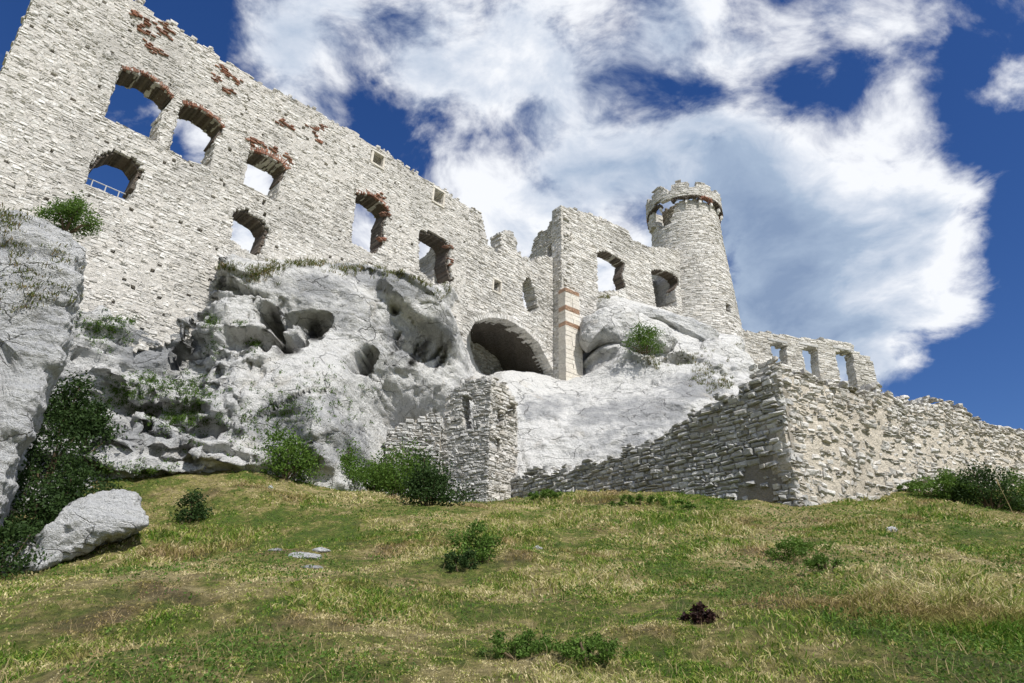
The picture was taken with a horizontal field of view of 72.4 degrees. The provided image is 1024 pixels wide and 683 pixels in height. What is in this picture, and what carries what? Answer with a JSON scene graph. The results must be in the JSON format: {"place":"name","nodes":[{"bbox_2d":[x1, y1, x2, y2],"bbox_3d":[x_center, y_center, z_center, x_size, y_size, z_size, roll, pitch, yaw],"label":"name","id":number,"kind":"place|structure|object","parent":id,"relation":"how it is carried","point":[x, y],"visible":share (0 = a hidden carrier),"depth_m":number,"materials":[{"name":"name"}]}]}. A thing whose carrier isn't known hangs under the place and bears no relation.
{"place":"outdoors","nodes":[
{"label":"outdoors","id":0,"kind":"place"},
{"bbox_2d":[0,469,1023,682],"bbox_3d":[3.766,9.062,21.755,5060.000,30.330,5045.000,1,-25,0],"label":"ground","id":1,"kind":"structure","parent":0,"point":[751,634],"depth_m":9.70,"materials":[{"name":"green plant"}]},
{"bbox_2d":[0,512,53,579],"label":"bush","id":2,"kind":"object","parent":1,"relation":"on","point":[9,539],"visible":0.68,"depth_m":19.19,"materials":[{"name":"green plant"}]},
{"bbox_2d":[0,473,83,538],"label":"bush","id":3,"kind":"object","parent":1,"relation":"on","point":[47,499],"visible":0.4,"depth_m":22.03,"materials":[{"name":"green plant"}]},
{"bbox_2d":[0,210,86,526],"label":"rock crag","id":4,"kind":"structure","parent":1,"relation":"on","point":[36,345],"depth_m":21.48,"materials":[{"name":"stone"}]},
{"bbox_2d":[0,202,85,314],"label":"crag grass","id":5,"kind":"structure","parent":4,"relation":"on","point":[22,245],"depth_m":22.29,"materials":[{"name":"green plant"}]},
{"bbox_2d":[23,190,103,241],"bbox_3d":[-15.788,-4.567,24.844,2.726,1.707,2.091,1,-25,0],"label":"shrub","id":6,"kind":"object","parent":4,"relation":"on","point":[72,211],"visible":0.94,"depth_m":24.55,"materials":[{"name":"green plant"}]},
{"bbox_2d":[42,370,103,433],"bbox_3d":[-17.012,2.390,27.034,2.913,2.583,2.883,1,-25,0],"label":"bush","id":7,"kind":"object","parent":4,"relation":"on","point":[79,383],"visible":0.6,"depth_m":26.69,"materials":[{"name":"green plant"}]},
{"bbox_2d":[14,492,75,534],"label":"bush","id":8,"kind":"object","parent":1,"relation":"on","point":[50,511],"visible":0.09,"depth_m":21.94,"materials":[{"name":"green plant"}]},
{"bbox_2d":[0,489,148,573],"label":"rock block","id":9,"kind":"object","parent":1,"relation":"on","point":[88,523],"visible":0.84,"depth_m":19.84,"materials":[{"name":"stone"}]},
{"bbox_2d":[16,434,133,515],"bbox_3d":[-15.168,4.801,24.254,4.650,3.242,3.590,1,-25,0],"label":"bush","id":10,"kind":"object","parent":1,"relation":"on","point":[73,481],"visible":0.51,"depth_m":23.80,"materials":[{"name":"green plant"}]},
{"bbox_2d":[19,392,137,485],"bbox_3d":[-16.527,3.642,25.458,4.918,3.801,3.605,1,-25,0],"label":"bush","id":11,"kind":"object","parent":1,"relation":"on","point":[34,451],"visible":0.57,"depth_m":25.31,"materials":[{"name":"green plant"}]},
{"bbox_2d":[168,486,213,522],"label":"bush","id":12,"kind":"object","parent":1,"relation":"on","point":[195,513],"visible":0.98,"depth_m":22.99,"materials":[{"name":"green plant"}]},
{"bbox_2d":[268,548,282,550],"bbox_3d":[-5.671,5.041,16.859,0.437,0.122,0.319,1,-25,0],"label":"stone","id":13,"kind":"object","parent":1,"relation":"on","point":[278,549],"visible":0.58,"depth_m":16.73,"materials":[{"name":"stone"}]},
{"bbox_2d":[245,424,328,484],"bbox_3d":[-9.904,4.972,30.768,3.542,2.920,3.289,1,-25,0],"label":"bush","id":14,"kind":"object","parent":1,"relation":"on","point":[299,466],"visible":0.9,"depth_m":30.62,"materials":[{"name":"green plant"}]},
{"bbox_2d":[288,552,321,559],"bbox_3d":[-4.730,4.979,16.093,0.793,0.252,0.723,1,-25,0],"label":"stone","id":15,"kind":"object","parent":1,"relation":"on","point":[312,555],"visible":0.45,"depth_m":15.85,"materials":[{"name":"stone"}]},
{"bbox_2d":[301,565,322,569],"bbox_3d":[-4.098,4.659,14.395,0.470,0.122,0.328,1,-25,0],"label":"stone","id":16,"kind":"object","parent":1,"relation":"on","point":[306,566],"visible":0.39,"depth_m":14.28,"materials":[{"name":"stone"}]},
{"bbox_2d":[312,547,330,552],"bbox_3d":[-4.844,5.300,17.729,0.519,0.180,0.335,1,-25,0],"label":"stone","id":17,"kind":"object","parent":1,"relation":"on","point":[321,550],"visible":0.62,"depth_m":17.60,"materials":[{"name":"stone"}]},
{"bbox_2d":[336,436,380,490],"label":"bush","id":18,"kind":"object","parent":1,"relation":"on","point":[345,459],"visible":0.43,"depth_m":33.24,"materials":[{"name":"green plant"}]},
{"bbox_2d":[356,461,400,491],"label":"bush","id":19,"kind":"object","parent":1,"relation":"on","point":[374,486],"visible":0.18,"depth_m":35.34,"materials":[{"name":"green plant"}]},
{"bbox_2d":[9,254,752,514],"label":"rock cliff","id":20,"kind":"structure","parent":1,"relation":"on","point":[397,343],"depth_m":38.30,"materials":[{"name":"white stone"}]},
{"bbox_2d":[49,395,127,446],"bbox_3d":[-16.446,3.122,27.305,2.586,2.074,2.574,1,-25,0],"label":"bush","id":21,"kind":"object","parent":20,"relation":"on","point":[102,408],"visible":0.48,"depth_m":27.17,"materials":[{"name":"green plant"}]},
{"bbox_2d":[72,308,375,482],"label":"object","id":22,"kind":"object","parent":20,"relation":"on","point":[176,418],"visible":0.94,"depth_m":32.70,"materials":[{"name":"green plant"}]},
{"bbox_2d":[0,0,469,353],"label":"palace wall","id":23,"kind":"structure","parent":20,"relation":"on","point":[159,245],"depth_m":38.71,"materials":[{"name":"white stone"}]},
{"bbox_2d":[87,177,125,196],"bbox_3d":[-21.002,-7.634,36.026,0.060,0.980,1.913,-22,-34,40],"label":"safety rail","id":24,"kind":"object","parent":23,"relation":"on","point":[106,186],"visible":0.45,"depth_m":36.15,"materials":[{"name":"grey metal"}]},
{"bbox_2d":[370,148,385,170],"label":"window frame","id":25,"kind":"structure","parent":23,"relation":"in","point":[374,152],"depth_m":49.87,"materials":[{"name":"beige stone"}]},
{"bbox_2d":[431,185,445,208],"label":"window frame","id":26,"kind":"structure","parent":23,"relation":"in","point":[442,196],"depth_m":53.33,"materials":[{"name":"beige stone"}]},
{"bbox_2d":[215,257,745,393],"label":"ledge grass","id":27,"kind":"structure","parent":20,"relation":"on","point":[294,262],"depth_m":42.27,"materials":[{"name":"green plant"}]},
{"bbox_2d":[460,207,553,375],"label":"arch wall","id":28,"kind":"structure","parent":20,"relation":"on","point":[505,327],"depth_m":58.96,"materials":[{"name":"beige stone"}]},
{"bbox_2d":[492,277,501,295],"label":"window frame","id":29,"kind":"structure","parent":28,"relation":"in","point":[499,292],"depth_m":57.01,"materials":[{"name":"beige stone"}]},
{"bbox_2d":[529,205,681,380],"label":"square tower","id":30,"kind":"structure","parent":20,"relation":"on","point":[574,243],"depth_m":65.61,"materials":[{"name":"stone"}]},
{"bbox_2d":[579,304,638,352],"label":"boulder","id":31,"kind":"object","parent":20,"relation":"on","point":[604,326],"visible":0.85,"depth_m":58.62,"materials":[{"name":"white stone"}]},
{"bbox_2d":[619,318,665,356],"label":"shrub","id":32,"kind":"object","parent":20,"relation":"on","point":[642,337],"visible":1,"depth_m":55.18,"materials":[{"name":"green plant"}]},
{"bbox_2d":[620,325,677,352],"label":"boulder","id":33,"kind":"object","parent":20,"relation":"on","point":[670,339],"visible":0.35,"depth_m":57.21,"materials":[{"name":"white stone"}]},
{"bbox_2d":[597,302,719,341],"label":"boulder","id":34,"kind":"object","parent":20,"relation":"on","point":[693,327],"visible":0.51,"depth_m":61.67,"materials":[{"name":"grey stone"}]},
{"bbox_2d":[645,179,747,352],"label":"round tower","id":35,"kind":"structure","parent":20,"relation":"on","point":[689,229],"depth_m":76.03,"materials":[{"name":"white stone"}]},
{"bbox_2d":[699,337,759,374],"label":"boulder","id":36,"kind":"object","parent":20,"relation":"on","point":[743,360],"visible":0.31,"depth_m":58.13,"materials":[{"name":"white stone"}]},
{"bbox_2d":[743,330,876,389],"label":"window wall","id":37,"kind":"structure","parent":20,"relation":"on","point":[823,353],"depth_m":78.37,"materials":[{"name":"beige stone"}]},
{"bbox_2d":[343,437,455,498],"bbox_3d":[-5.508,6.275,33.602,5.810,3.681,4.129,1,-25,0],"label":"bush","id":38,"kind":"object","parent":1,"relation":"on","point":[401,470],"visible":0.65,"depth_m":33.10,"materials":[{"name":"green plant"}]},
{"bbox_2d":[384,412,444,501],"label":"side wall","id":39,"kind":"structure","parent":1,"relation":"on","point":[429,427],"depth_m":39.44,"materials":[{"name":"grey stone"}]},
{"bbox_2d":[396,447,478,506],"bbox_3d":[-2.882,5.364,27.175,3.291,2.423,2.884,1,-25,0],"label":"bush","id":40,"kind":"object","parent":1,"relation":"on","point":[429,481],"visible":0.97,"depth_m":26.87,"materials":[{"name":"green plant"}]},
{"bbox_2d":[441,547,479,572],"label":"bush","id":41,"kind":"object","parent":1,"relation":"on","point":[463,559],"visible":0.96,"depth_m":12.42,"materials":[{"name":"green plant"}]},
{"bbox_2d":[440,518,508,563],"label":"bush","id":42,"kind":"object","parent":1,"relation":"on","point":[486,541],"visible":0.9,"depth_m":13.23,"materials":[{"name":"green plant"}]},
{"bbox_2d":[440,376,519,501],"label":"gate tower","id":43,"kind":"structure","parent":1,"relation":"on","point":[482,454],"depth_m":39.36,"materials":[{"name":"grey stone"}]},
{"bbox_2d":[0,474,1023,682],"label":"dry stalks","id":44,"kind":"object","parent":1,"relation":"on","point":[544,621],"visible":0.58,"depth_m":7.29,"materials":[{"name":"plant"}]},
{"bbox_2d":[472,627,569,660],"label":"bush","id":45,"kind":"object","parent":1,"relation":"on","point":[517,642],"visible":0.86,"depth_m":6.68,"materials":[{"name":"green plant"}]},
{"bbox_2d":[527,488,566,500],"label":"bush","id":46,"kind":"object","parent":1,"relation":"on","point":[545,493],"visible":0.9,"depth_m":30.61,"materials":[{"name":"green plant"}]},
{"bbox_2d":[557,631,633,665],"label":"bush","id":47,"kind":"object","parent":1,"relation":"on","point":[606,650],"visible":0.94,"depth_m":6.40,"materials":[{"name":"green plant"}]},
{"bbox_2d":[609,493,664,506],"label":"bush","id":48,"kind":"object","parent":1,"relation":"on","point":[631,499],"visible":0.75,"depth_m":26.24,"materials":[{"name":"green plant"}]},
{"bbox_2d":[660,498,708,509],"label":"bush","id":49,"kind":"object","parent":1,"relation":"on","point":[689,505],"visible":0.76,"depth_m":24.16,"materials":[{"name":"green plant"}]},
{"bbox_2d":[677,601,722,623],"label":"dead plant","id":50,"kind":"object","parent":1,"relation":"on","point":[709,615],"visible":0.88,"depth_m":7.51,"materials":[{"name":"brown plant"}]},
{"bbox_2d":[510,356,1023,506],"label":"curtain wall","id":51,"kind":"structure","parent":1,"relation":"on","point":[776,432],"depth_m":29.86,"materials":[{"name":"grey stone"}]},
{"bbox_2d":[761,534,839,560],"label":"bush","id":52,"kind":"object","parent":1,"relation":"on","point":[802,547],"visible":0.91,"depth_m":14.37,"materials":[{"name":"green plant"}]},
{"bbox_2d":[802,551,842,570],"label":"bush","id":53,"kind":"object","parent":1,"relation":"on","point":[821,559],"visible":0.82,"depth_m":11.45,"materials":[{"name":"green plant"}]},
{"bbox_2d":[886,526,897,531],"bbox_3d":[10.216,5.091,18.840,0.301,0.227,0.206,1,-25,0],"label":"stone","id":54,"kind":"object","parent":1,"relation":"on","point":[890,528],"visible":0.57,"depth_m":18.78,"materials":[{"name":"stone"}]},
{"bbox_2d":[895,480,936,491],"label":"bush","id":55,"kind":"object","parent":1,"relation":"on","point":[900,486],"visible":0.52,"depth_m":29.43,"materials":[{"name":"green plant"}]},
{"bbox_2d":[906,465,996,501],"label":"bush","id":56,"kind":"object","parent":1,"relation":"on","point":[946,480],"visible":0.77,"depth_m":28.08,"materials":[{"name":"green plant"}]},
{"bbox_2d":[932,459,1023,510],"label":"bush","id":57,"kind":"object","parent":1,"relation":"on","point":[983,477],"visible":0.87,"depth_m":27.48,"materials":[{"name":"green plant"}]},
{"bbox_2d":[970,465,1023,511],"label":"bush","id":58,"kind":"object","parent":1,"relation":"on","point":[1018,481],"visible":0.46,"depth_m":27.75,"materials":[{"name":"green plant"}]},
{"bbox_2d":[996,479,1015,518],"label":"dry stalk","id":59,"kind":"object","parent":1,"relation":"on","point":[1003,494],"visible":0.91,"depth_m":25.13,"materials":[{"name":"plant"}]},
{"bbox_2d":[0,0,1023,429],"label":"sky","id":60,"kind":"structure","parent":0,"point":[864,159],"materials":[{"name":"blue"}]}
]}

